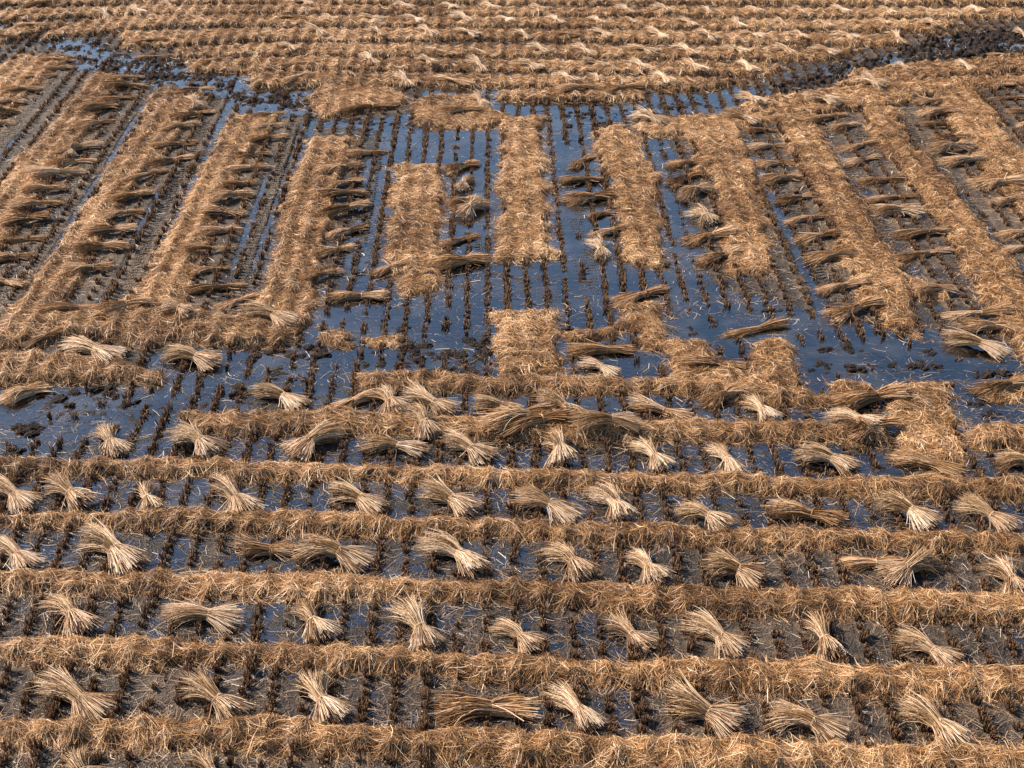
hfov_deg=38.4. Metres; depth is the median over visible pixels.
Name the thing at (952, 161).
rice sheaf
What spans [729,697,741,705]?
stubble clump
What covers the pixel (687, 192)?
rice sheaf
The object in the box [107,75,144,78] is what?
rice sheaf
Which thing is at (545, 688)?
stubble clump
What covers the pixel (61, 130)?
straw swath
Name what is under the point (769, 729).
stubble clump
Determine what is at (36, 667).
stubble clump
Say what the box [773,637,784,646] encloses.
stubble clump
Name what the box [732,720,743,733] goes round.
stubble clump
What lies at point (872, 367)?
mud clod
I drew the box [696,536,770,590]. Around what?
rice sheaf
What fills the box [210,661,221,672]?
stubble clump
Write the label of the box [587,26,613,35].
rice sheaf
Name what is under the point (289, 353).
mud clod
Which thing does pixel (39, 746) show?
stubble clump
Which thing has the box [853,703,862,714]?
stubble clump
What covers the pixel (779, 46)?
rice sheaf
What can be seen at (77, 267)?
rice sheaf
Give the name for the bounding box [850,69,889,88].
rice sheaf
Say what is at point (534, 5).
rice sheaf
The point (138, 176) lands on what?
rice sheaf
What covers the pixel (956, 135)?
rice sheaf
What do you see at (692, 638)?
stubble clump
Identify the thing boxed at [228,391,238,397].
mud clod
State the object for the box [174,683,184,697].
stubble clump
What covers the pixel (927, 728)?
stubble clump
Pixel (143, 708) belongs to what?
stubble clump
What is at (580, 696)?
stubble clump
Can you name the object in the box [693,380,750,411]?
rice sheaf
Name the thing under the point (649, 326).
straw mat
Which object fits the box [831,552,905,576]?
rice sheaf
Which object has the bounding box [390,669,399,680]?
stubble clump
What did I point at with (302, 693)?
stubble clump
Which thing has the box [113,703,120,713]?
stubble clump
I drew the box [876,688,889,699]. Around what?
stubble clump
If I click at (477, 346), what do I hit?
mud clod
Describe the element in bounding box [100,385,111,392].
mud clod
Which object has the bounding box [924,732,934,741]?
stubble clump
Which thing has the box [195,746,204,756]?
stubble clump
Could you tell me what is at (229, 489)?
rice sheaf
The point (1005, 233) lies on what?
rice sheaf
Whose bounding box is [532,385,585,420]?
rice sheaf
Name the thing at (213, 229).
rice sheaf
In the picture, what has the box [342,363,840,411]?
straw swath
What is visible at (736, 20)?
rice sheaf
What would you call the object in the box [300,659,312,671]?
stubble clump
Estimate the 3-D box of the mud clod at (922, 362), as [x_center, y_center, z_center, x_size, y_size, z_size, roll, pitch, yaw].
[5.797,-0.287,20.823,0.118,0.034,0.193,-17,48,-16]
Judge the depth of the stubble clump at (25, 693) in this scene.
14.72 m
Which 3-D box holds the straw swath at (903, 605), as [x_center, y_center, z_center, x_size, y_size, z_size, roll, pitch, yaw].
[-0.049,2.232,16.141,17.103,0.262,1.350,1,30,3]
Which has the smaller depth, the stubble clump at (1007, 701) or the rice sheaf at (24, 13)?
the stubble clump at (1007, 701)
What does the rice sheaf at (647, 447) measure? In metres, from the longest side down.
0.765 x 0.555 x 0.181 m
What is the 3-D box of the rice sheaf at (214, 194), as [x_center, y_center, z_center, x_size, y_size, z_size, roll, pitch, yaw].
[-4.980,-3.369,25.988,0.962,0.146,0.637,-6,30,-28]
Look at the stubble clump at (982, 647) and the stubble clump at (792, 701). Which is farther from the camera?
the stubble clump at (982, 647)
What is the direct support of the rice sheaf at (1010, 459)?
on the water
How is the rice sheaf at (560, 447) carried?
on the water
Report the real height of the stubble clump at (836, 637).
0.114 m
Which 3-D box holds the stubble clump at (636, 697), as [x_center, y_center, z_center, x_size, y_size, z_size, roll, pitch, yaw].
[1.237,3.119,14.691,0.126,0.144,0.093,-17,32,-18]
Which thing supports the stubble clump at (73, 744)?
on the ground
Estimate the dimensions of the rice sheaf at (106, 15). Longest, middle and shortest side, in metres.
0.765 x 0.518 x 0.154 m
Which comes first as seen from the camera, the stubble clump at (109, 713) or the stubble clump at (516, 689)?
the stubble clump at (109, 713)
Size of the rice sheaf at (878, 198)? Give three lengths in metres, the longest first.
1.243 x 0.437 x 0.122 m
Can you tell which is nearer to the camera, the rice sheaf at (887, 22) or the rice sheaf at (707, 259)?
the rice sheaf at (707, 259)
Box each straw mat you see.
[299,81,418,120]
[313,328,363,352]
[360,329,409,354]
[380,271,453,303]
[399,93,509,133]
[559,325,637,344]
[606,294,679,357]
[608,319,637,331]
[645,337,750,393]
[740,333,817,418]
[805,371,873,400]
[908,276,964,309]
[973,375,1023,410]
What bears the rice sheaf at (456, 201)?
on the water
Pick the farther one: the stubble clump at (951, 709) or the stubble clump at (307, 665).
the stubble clump at (307, 665)
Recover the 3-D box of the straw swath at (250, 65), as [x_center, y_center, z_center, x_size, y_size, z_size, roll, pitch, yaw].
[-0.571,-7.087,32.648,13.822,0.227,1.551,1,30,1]
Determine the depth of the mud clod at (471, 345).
21.27 m
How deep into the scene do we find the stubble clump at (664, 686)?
14.77 m
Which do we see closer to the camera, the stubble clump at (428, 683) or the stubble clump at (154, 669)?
the stubble clump at (428, 683)
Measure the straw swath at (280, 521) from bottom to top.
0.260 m
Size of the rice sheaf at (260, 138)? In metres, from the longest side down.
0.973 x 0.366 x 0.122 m
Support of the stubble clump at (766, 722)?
on the ground
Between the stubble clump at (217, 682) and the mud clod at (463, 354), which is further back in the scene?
the mud clod at (463, 354)
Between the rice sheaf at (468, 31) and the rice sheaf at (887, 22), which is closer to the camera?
the rice sheaf at (468, 31)
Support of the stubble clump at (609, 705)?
on the ground
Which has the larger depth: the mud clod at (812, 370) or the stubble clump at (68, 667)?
the mud clod at (812, 370)
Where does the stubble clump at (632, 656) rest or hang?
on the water
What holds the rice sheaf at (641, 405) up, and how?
on the straw swath at (301, 422)
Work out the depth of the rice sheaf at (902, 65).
32.46 m
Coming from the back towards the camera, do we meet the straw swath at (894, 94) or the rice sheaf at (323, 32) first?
the rice sheaf at (323, 32)
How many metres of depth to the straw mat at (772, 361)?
20.60 m
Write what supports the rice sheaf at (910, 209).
on the water
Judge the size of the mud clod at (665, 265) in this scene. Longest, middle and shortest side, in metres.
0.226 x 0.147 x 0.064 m
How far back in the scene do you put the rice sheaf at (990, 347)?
21.15 m
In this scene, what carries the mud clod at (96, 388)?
on the water
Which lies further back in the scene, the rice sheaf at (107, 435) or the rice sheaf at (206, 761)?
the rice sheaf at (107, 435)
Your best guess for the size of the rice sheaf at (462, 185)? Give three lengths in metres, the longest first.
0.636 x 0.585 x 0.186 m
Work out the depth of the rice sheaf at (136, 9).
36.15 m
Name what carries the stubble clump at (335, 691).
on the ground
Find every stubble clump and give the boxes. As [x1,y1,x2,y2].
[0,678,8,688]
[0,738,12,750]
[0,751,8,759]
[1,672,9,679]
[2,660,11,673]
[18,694,29,706]
[19,705,25,715]
[22,685,30,696]
[24,678,36,689]
[27,735,42,751]
[29,747,40,759]
[31,661,43,674]
[44,700,59,712]
[44,705,54,721]
[50,693,60,704]
[60,658,74,672]
[62,745,75,757]
[68,738,77,746]
[87,682,97,690]
[89,675,97,682]
[93,661,101,671]
[93,751,102,759]
[105,708,113,719]
[110,692,122,705]
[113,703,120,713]
[115,688,124,695]
[117,671,129,681]
[118,678,127,689]
[123,749,136,760]
[124,663,131,673]
[138,703,150,712]
[145,697,153,705]
[150,682,157,689]
[152,666,161,672]
[167,739,175,749]
[173,693,184,704]
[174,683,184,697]
[178,675,187,687]
[182,669,190,679]
[184,663,191,671]
[185,655,194,664]
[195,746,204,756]
[203,703,212,712]
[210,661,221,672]
[212,676,219,687]
[222,742,231,755]
[237,684,245,695]
[241,677,250,688]
[242,669,250,679]
[245,658,255,672]
[262,701,275,714]
[265,688,275,698]
[267,696,275,704]
[268,671,278,679]
[269,679,279,689]
[271,664,281,674]
[288,738,298,754]
[296,702,304,711]
[297,684,307,697]
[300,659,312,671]
[302,668,309,679]
[307,638,315,647]
[323,717,334,727]
[323,748,332,757]
[329,678,337,688]
[330,670,337,678]
[330,688,338,694]
[355,711,367,722]
[355,745,364,753]
[355,753,361,761]
[356,700,367,713]
[358,694,368,704]
[360,678,368,686]
[362,666,374,678]
[362,687,369,695]
[381,752,393,764]
[387,677,402,687]
[388,695,398,703]
[388,712,397,720]
[389,702,398,712]
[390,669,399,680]
[391,686,399,695]
[395,640,404,646]
[414,721,424,733]
[418,752,427,763]
[419,643,431,652]
[419,687,429,701]
[419,712,428,729]
[420,664,429,678]
[421,699,430,708]
[421,707,427,718]
[422,676,431,685]
[450,643,462,654]
[450,756,458,763]
[453,670,462,679]
[453,685,461,692]
[477,640,490,648]
[481,648,489,654]
[482,677,491,685]
[482,714,491,720]
[482,720,490,727]
[512,636,519,647]
[512,682,520,692]
[513,713,522,726]
[539,642,549,654]
[542,638,549,645]
[542,699,554,710]
[542,717,550,728]
[543,683,550,692]
[543,692,550,700]
[544,677,555,686]
[545,711,556,720]
[569,648,581,658]
[570,637,581,647]
[571,684,584,695]
[575,676,586,686]
[575,691,584,700]
[597,646,607,654]
[603,693,613,702]
[603,700,614,712]
[607,718,616,726]
[607,725,616,734]
[608,713,617,720]
[627,649,638,661]
[628,640,638,653]
[631,678,641,692]
[631,691,641,702]
[633,704,644,720]
[635,723,645,735]
[639,698,648,710]
[639,712,648,726]
[656,642,666,652]
[657,635,665,644]
[658,649,670,659]
[663,682,673,691]
[666,696,676,708]
[671,721,683,732]
[686,639,695,652]
[687,634,696,643]
[695,682,704,691]
[700,691,706,697]
[704,721,711,733]
[717,647,729,659]
[727,690,739,699]
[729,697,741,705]
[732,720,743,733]
[743,633,751,642]
[750,652,758,658]
[753,684,764,693]
[761,700,770,708]
[761,707,772,717]
[761,716,773,725]
[764,724,773,734]
[770,735,780,741]
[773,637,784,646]
[775,644,785,651]
[776,650,786,660]
[786,691,797,700]
[789,697,797,704]
[799,726,807,734]
[801,636,810,644]
[802,643,813,650]
[805,649,814,656]
[818,688,827,698]
[821,699,827,706]
[831,634,840,641]
[834,646,846,659]
[838,654,848,665]
[847,686,856,699]
[851,696,863,705]
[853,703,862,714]
[857,714,865,723]
[858,629,868,642]
[858,726,865,736]
[862,649,873,658]
[863,642,871,652]
[864,739,876,750]
[868,658,876,665]
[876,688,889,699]
[882,695,893,707]
[884,704,892,714]
[887,632,899,643]
[887,711,901,724]
[889,721,902,734]
[890,729,903,740]
[891,643,901,652]
[891,647,905,659]
[920,653,929,660]
[920,720,931,732]
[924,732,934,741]
[927,656,936,666]
[941,696,953,706]
[946,634,957,645]
[947,706,955,714]
[948,715,958,721]
[950,638,963,649]
[955,646,964,657]
[970,693,983,705]
[975,634,982,642]
[977,705,987,714]
[978,643,985,650]
[978,710,991,724]
[982,721,994,732]
[983,651,991,656]
[985,655,994,665]
[989,730,998,738]
[1004,702,1017,713]
[1005,635,1012,642]
[1005,697,1018,706]
[1006,641,1019,650]
[1010,649,1016,657]
[1011,720,1023,730]
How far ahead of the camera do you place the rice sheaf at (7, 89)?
31.04 m
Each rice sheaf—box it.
[0,34,20,38]
[0,86,43,92]
[0,98,26,103]
[0,106,19,113]
[0,119,16,125]
[0,211,50,227]
[0,236,44,245]
[0,252,34,262]
[0,277,27,286]
[0,381,54,404]
[0,474,48,515]
[0,533,46,569]
[3,7,44,20]
[6,199,65,206]
[13,182,68,193]
[15,22,46,26]
[15,325,61,349]
[17,73,56,78]
[17,664,125,725]
[19,0,58,7]
[21,162,86,179]
[25,590,105,641]
[28,301,96,315]
[34,65,73,70]
[35,467,101,513]
[39,56,76,61]
[43,157,96,167]
[49,139,103,155]
[53,741,111,767]
[54,333,130,364]
[57,516,155,582]
[60,140,86,158]
[62,259,115,276]
[66,238,128,252]
[68,118,119,126]
[72,101,119,110]
[80,222,137,235]
[82,422,134,456]
[88,297,154,314]
[93,94,134,101]
[94,6,112,18]
[95,208,147,219]
[98,80,148,88]
[102,186,156,203]
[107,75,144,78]
[119,168,168,182]
[125,3,146,14]
[125,477,167,512]
[130,36,168,44]
[133,53,175,59]
[142,153,194,168]
[145,139,198,148]
[154,342,226,372]
[157,120,201,132]
[157,596,246,635]
[159,298,198,317]
[162,109,216,119]
[162,418,229,459]
[163,0,175,5]
[171,85,214,93]
[172,91,208,109]
[173,666,259,724]
[178,243,233,251]
[179,282,249,294]
[179,744,221,767]
[186,264,231,275]
[194,221,243,235]
[196,204,246,216]
[198,54,238,65]
[202,188,255,201]
[205,472,266,512]
[209,291,260,313]
[215,176,259,187]
[224,162,269,173]
[228,529,297,563]
[229,299,302,329]
[232,151,271,157]
[244,133,291,142]
[244,382,312,412]
[248,110,287,117]
[249,122,286,129]
[260,31,286,36]
[268,596,341,645]
[277,15,305,19]
[277,417,350,461]
[278,41,300,50]
[279,59,322,67]
[280,666,355,726]
[281,71,311,82]
[285,527,375,576]
[289,0,314,5]
[296,267,344,282]
[302,22,328,36]
[306,241,356,258]
[312,198,371,218]
[316,188,368,198]
[318,160,364,174]
[320,13,340,20]
[322,176,366,188]
[322,289,388,303]
[325,223,369,240]
[325,477,392,516]
[329,386,381,409]
[338,102,398,112]
[345,147,388,155]
[351,432,428,457]
[356,12,385,20]
[357,49,380,64]
[364,26,387,35]
[367,254,416,278]
[369,384,412,415]
[383,589,448,653]
[390,0,414,8]
[392,70,414,87]
[396,378,461,416]
[399,397,444,440]
[402,13,425,23]
[413,24,440,36]
[414,527,491,578]
[416,51,439,64]
[416,472,483,516]
[421,689,544,726]
[423,46,456,53]
[427,250,491,270]
[430,74,473,85]
[433,105,485,116]
[434,427,500,467]
[436,1,460,8]
[436,232,481,247]
[439,159,483,175]
[442,193,481,205]
[447,9,477,22]
[447,193,499,220]
[452,27,482,36]
[453,173,476,190]
[465,54,488,71]
[468,46,496,56]
[469,90,492,106]
[471,387,523,409]
[475,402,557,433]
[476,0,500,9]
[484,616,548,655]
[485,405,578,436]
[493,15,517,22]
[502,479,585,526]
[511,29,532,38]
[515,58,546,70]
[524,41,551,53]
[529,3,548,10]
[529,539,603,582]
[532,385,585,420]
[541,426,583,468]
[542,13,567,24]
[542,681,609,732]
[551,70,580,81]
[553,31,582,36]
[553,82,595,91]
[554,175,603,183]
[558,189,616,206]
[564,339,638,356]
[566,152,597,169]
[567,408,642,432]
[571,41,596,56]
[575,355,621,378]
[578,56,609,67]
[579,232,613,259]
[580,479,638,521]
[582,221,634,238]
[586,209,616,217]
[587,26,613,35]
[587,72,606,80]
[588,14,607,23]
[592,81,645,94]
[597,604,660,656]
[606,283,669,307]
[607,73,633,84]
[615,3,635,13]
[618,547,676,584]
[623,16,642,22]
[624,43,659,54]
[624,435,677,471]
[625,392,693,421]
[627,104,670,125]
[629,57,651,69]
[642,25,670,39]
[648,69,681,83]
[651,2,674,12]
[661,668,749,739]
[662,170,701,187]
[663,155,715,168]
[670,42,701,54]
[672,499,737,531]
[672,607,756,661]
[673,224,738,246]
[676,181,718,200]
[677,57,708,71]
[678,353,746,369]
[679,15,699,26]
[680,203,724,225]
[691,244,745,266]
[693,27,723,41]
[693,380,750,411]
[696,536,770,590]
[699,5,714,13]
[700,441,748,473]
[717,316,792,339]
[719,42,749,53]
[720,107,760,125]
[729,16,747,28]
[731,89,767,104]
[736,29,768,37]
[736,59,761,71]
[737,392,786,422]
[740,5,764,12]
[740,127,777,131]
[745,142,788,151]
[755,158,796,168]
[757,172,804,184]
[760,497,848,528]
[761,694,853,746]
[769,191,818,205]
[771,15,792,28]
[772,42,797,55]
[781,212,834,224]
[787,29,810,39]
[788,4,809,13]
[789,228,840,245]
[790,440,861,476]
[796,244,860,265]
[799,89,843,105]
[800,112,847,122]
[800,608,850,661]
[810,43,841,54]
[811,274,871,297]
[816,18,834,26]
[817,295,886,326]
[821,406,884,429]
[825,120,861,132]
[826,381,917,410]
[830,4,852,13]
[830,30,863,39]
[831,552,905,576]
[833,138,880,153]
[837,415,907,441]
[841,153,880,166]
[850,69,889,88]
[852,174,905,186]
[865,193,923,203]
[868,487,945,533]
[869,203,924,217]
[872,16,892,24]
[872,541,946,590]
[876,5,898,12]
[883,28,907,43]
[884,445,966,475]
[888,623,966,667]
[889,226,950,239]
[891,60,912,69]
[893,245,955,262]
[893,689,976,751]
[909,6,937,13]
[910,95,949,105]
[911,105,960,118]
[912,282,958,293]
[918,121,964,126]
[920,16,941,25]
[923,137,977,154]
[928,131,970,140]
[931,302,1014,322]
[936,151,988,167]
[937,326,1010,361]
[951,490,1023,534]
[952,317,1022,332]
[953,58,976,69]
[960,25,991,28]
[961,372,1023,399]
[963,4,988,11]
[965,172,1023,191]
[972,551,1023,595]
[984,81,1014,88]
[985,193,1023,207]
[988,52,1017,56]
[989,95,1023,102]
[992,448,1023,470]
[993,225,1023,240]
[1000,244,1023,253]
[1001,108,1023,114]
[1013,27,1023,36]
[1014,121,1023,128]
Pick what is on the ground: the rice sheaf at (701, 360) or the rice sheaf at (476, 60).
the rice sheaf at (476, 60)
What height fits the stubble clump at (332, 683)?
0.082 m
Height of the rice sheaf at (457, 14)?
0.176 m
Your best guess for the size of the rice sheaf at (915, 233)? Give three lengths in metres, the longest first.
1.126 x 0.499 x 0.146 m
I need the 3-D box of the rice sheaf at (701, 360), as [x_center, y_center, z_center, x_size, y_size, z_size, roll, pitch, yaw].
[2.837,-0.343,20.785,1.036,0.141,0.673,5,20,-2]
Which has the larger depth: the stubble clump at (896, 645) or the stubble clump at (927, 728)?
the stubble clump at (896, 645)
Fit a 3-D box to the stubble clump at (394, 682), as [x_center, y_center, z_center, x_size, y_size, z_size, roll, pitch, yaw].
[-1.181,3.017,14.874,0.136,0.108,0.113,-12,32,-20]
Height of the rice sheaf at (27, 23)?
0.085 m
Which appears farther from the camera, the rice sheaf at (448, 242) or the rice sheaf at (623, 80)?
the rice sheaf at (623, 80)
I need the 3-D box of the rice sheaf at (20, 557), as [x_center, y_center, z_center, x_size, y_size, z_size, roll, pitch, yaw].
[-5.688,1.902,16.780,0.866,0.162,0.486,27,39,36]
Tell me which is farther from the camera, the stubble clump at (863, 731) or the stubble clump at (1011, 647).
the stubble clump at (1011, 647)
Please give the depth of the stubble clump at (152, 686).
14.82 m
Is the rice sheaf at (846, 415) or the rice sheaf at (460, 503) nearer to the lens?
the rice sheaf at (460, 503)
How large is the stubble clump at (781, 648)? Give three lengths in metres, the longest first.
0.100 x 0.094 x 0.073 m
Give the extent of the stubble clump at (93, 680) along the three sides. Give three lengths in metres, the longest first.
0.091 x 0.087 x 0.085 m
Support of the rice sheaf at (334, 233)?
on the ground
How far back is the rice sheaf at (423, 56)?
32.56 m
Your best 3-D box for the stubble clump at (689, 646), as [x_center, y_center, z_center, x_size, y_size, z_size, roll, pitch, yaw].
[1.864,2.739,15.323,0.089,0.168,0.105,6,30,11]
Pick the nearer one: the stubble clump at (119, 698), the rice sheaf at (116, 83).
the stubble clump at (119, 698)
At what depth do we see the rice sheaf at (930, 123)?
29.21 m
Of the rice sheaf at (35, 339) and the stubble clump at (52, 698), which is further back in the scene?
the rice sheaf at (35, 339)
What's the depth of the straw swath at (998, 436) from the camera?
18.94 m
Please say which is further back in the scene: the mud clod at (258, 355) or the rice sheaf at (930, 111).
the rice sheaf at (930, 111)
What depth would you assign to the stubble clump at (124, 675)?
14.90 m
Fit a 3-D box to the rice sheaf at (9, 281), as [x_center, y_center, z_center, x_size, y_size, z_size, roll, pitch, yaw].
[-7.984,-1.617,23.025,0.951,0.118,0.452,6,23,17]
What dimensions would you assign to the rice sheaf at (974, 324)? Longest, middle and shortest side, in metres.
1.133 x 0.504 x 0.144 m
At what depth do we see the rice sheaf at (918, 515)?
17.39 m
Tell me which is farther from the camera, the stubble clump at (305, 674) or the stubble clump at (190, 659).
the stubble clump at (190, 659)
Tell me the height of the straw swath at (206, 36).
0.226 m
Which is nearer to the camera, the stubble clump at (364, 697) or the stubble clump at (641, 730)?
the stubble clump at (641, 730)
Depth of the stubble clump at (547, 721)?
14.35 m
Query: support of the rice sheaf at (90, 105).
on the ground
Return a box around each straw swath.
[0,0,1023,7]
[0,2,1023,22]
[0,20,76,47]
[0,51,74,133]
[0,70,132,266]
[0,84,210,320]
[0,306,315,358]
[0,347,175,397]
[0,448,1023,508]
[0,500,1023,567]
[0,556,1023,635]
[0,621,1023,718]
[0,696,1023,767]
[36,12,963,40]
[115,113,284,313]
[116,26,912,51]
[164,41,867,63]
[164,403,897,457]
[176,53,787,79]
[238,68,752,93]
[242,134,371,332]
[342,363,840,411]
[367,162,458,279]
[477,305,574,376]
[481,113,568,265]
[491,84,653,104]
[581,120,679,272]
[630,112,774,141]
[674,123,797,282]
[732,74,1023,115]
[770,110,933,343]
[825,51,1023,88]
[855,104,1023,368]
[872,377,986,476]
[927,84,1023,229]
[958,417,1023,452]
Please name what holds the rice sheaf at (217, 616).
on the ground
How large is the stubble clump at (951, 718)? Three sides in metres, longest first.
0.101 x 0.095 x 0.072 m
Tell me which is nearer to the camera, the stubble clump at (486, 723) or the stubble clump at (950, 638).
the stubble clump at (486, 723)
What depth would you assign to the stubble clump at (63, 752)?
13.96 m
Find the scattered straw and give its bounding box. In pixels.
[0,4,1023,767]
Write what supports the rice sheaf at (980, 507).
on the ground
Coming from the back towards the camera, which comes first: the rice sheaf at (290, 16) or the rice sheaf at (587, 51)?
the rice sheaf at (290, 16)
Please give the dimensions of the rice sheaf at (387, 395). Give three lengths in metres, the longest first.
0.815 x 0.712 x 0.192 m
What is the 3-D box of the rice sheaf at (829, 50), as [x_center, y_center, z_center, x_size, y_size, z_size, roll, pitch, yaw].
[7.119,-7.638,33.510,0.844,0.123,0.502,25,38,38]
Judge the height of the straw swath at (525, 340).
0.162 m
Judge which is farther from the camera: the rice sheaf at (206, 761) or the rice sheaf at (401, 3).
the rice sheaf at (401, 3)
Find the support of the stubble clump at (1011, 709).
on the ground
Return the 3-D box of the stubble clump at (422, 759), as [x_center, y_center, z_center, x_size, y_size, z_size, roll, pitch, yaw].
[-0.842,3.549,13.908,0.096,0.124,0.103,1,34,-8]
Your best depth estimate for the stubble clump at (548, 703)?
14.56 m
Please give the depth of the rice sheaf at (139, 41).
34.10 m
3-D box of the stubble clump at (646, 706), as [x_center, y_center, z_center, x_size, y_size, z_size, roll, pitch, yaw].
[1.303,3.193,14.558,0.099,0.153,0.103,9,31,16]
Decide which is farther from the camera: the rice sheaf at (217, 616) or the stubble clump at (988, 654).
the rice sheaf at (217, 616)
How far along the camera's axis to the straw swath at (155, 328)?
21.52 m
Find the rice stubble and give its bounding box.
[0,0,1023,767]
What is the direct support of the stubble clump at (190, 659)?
on the ground
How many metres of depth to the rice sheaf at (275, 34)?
34.62 m
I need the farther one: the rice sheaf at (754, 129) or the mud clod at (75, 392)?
the rice sheaf at (754, 129)
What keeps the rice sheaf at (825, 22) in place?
on the straw swath at (99, 25)
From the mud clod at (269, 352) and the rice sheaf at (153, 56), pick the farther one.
the rice sheaf at (153, 56)
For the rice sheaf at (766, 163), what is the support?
on the water
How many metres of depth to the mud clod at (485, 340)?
21.34 m
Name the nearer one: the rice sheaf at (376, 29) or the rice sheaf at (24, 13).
the rice sheaf at (376, 29)
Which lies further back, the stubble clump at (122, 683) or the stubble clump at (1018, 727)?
the stubble clump at (122, 683)
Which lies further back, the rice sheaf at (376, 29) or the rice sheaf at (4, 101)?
the rice sheaf at (376, 29)
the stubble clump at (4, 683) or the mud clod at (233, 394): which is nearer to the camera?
the stubble clump at (4, 683)
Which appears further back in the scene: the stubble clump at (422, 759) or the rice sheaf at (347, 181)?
the rice sheaf at (347, 181)
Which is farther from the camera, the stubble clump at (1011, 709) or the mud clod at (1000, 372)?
the mud clod at (1000, 372)
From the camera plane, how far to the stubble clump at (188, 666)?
15.04 m
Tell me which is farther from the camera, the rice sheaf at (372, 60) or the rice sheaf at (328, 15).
the rice sheaf at (328, 15)
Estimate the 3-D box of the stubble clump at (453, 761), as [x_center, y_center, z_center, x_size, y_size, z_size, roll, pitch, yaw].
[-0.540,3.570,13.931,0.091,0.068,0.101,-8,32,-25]
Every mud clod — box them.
[8,448,22,457]
[10,423,25,430]
[15,427,31,436]
[23,430,42,436]
[24,424,49,430]
[46,396,65,401]
[53,394,67,403]
[55,394,66,402]
[63,402,75,408]
[67,388,80,395]
[88,384,106,392]
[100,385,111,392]
[106,383,117,392]
[109,393,119,400]
[120,403,128,407]
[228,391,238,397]
[231,385,245,389]
[242,345,251,352]
[245,355,258,363]
[247,347,259,353]
[253,352,263,358]
[263,350,273,355]
[274,349,285,353]
[285,349,292,356]
[303,344,314,349]
[309,352,331,357]
[318,348,330,356]
[396,351,405,357]
[403,342,415,348]
[409,347,419,355]
[413,357,425,362]
[416,342,432,347]
[420,346,428,351]
[435,355,441,361]
[459,352,468,357]
[460,336,477,344]
[467,343,475,347]
[475,344,489,348]
[478,337,489,343]
[481,350,493,355]
[662,262,670,268]
[807,368,816,372]
[815,359,827,364]
[819,347,830,352]
[839,342,851,350]
[843,363,856,368]
[845,350,854,355]
[855,366,867,372]
[861,366,867,374]
[867,363,876,370]
[887,363,895,368]
[905,363,917,369]
[916,359,926,365]
[921,349,929,355]
[923,366,930,371]
[927,351,937,357]
[931,364,944,369]
[972,402,984,406]
[979,368,991,378]
[982,409,995,413]
[995,368,1008,377]
[1002,370,1013,375]
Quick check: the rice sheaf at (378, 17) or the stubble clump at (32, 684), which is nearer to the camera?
the stubble clump at (32, 684)
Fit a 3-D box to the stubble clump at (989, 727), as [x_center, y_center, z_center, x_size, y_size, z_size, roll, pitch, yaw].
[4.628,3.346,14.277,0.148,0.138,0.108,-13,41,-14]
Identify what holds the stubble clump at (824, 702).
on the ground
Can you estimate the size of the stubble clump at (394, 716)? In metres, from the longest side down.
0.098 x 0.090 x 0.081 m
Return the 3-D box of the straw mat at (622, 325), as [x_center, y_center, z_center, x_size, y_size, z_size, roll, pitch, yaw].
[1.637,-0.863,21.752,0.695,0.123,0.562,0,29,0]
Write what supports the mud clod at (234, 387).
on the ground
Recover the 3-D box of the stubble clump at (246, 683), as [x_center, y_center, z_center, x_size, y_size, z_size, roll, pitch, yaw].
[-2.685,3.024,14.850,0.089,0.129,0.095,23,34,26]
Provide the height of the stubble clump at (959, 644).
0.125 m
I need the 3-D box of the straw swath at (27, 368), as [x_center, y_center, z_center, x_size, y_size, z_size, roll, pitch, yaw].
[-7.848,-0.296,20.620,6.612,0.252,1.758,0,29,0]
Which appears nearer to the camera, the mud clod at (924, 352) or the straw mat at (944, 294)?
the mud clod at (924, 352)
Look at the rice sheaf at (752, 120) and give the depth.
29.55 m
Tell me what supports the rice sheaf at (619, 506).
on the water
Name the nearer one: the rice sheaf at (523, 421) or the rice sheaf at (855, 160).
the rice sheaf at (523, 421)
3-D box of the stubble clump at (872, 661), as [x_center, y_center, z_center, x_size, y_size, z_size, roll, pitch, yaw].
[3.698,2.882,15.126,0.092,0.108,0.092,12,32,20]
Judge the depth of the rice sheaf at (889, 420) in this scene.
19.02 m
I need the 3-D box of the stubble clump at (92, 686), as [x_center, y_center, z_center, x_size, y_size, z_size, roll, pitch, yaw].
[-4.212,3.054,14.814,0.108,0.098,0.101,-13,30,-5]
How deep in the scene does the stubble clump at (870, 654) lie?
15.23 m
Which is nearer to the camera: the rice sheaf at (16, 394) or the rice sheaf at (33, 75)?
the rice sheaf at (16, 394)
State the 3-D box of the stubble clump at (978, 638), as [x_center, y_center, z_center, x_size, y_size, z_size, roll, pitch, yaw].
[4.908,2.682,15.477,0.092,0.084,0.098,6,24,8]
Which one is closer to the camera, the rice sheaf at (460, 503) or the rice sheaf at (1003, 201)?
the rice sheaf at (460, 503)
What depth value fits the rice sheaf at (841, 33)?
34.45 m
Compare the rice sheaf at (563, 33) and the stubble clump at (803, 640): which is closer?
the stubble clump at (803, 640)
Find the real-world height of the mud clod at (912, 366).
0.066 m
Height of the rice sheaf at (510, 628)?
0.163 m
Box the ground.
[0,1,1023,767]
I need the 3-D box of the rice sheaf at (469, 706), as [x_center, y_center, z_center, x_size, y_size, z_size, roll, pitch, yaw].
[-0.301,3.175,14.499,1.251,0.204,0.729,-1,24,-4]
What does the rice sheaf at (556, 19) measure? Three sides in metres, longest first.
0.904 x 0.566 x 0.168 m
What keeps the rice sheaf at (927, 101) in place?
on the ground
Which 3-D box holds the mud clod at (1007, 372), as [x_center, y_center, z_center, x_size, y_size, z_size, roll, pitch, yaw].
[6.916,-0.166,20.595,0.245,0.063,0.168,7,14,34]

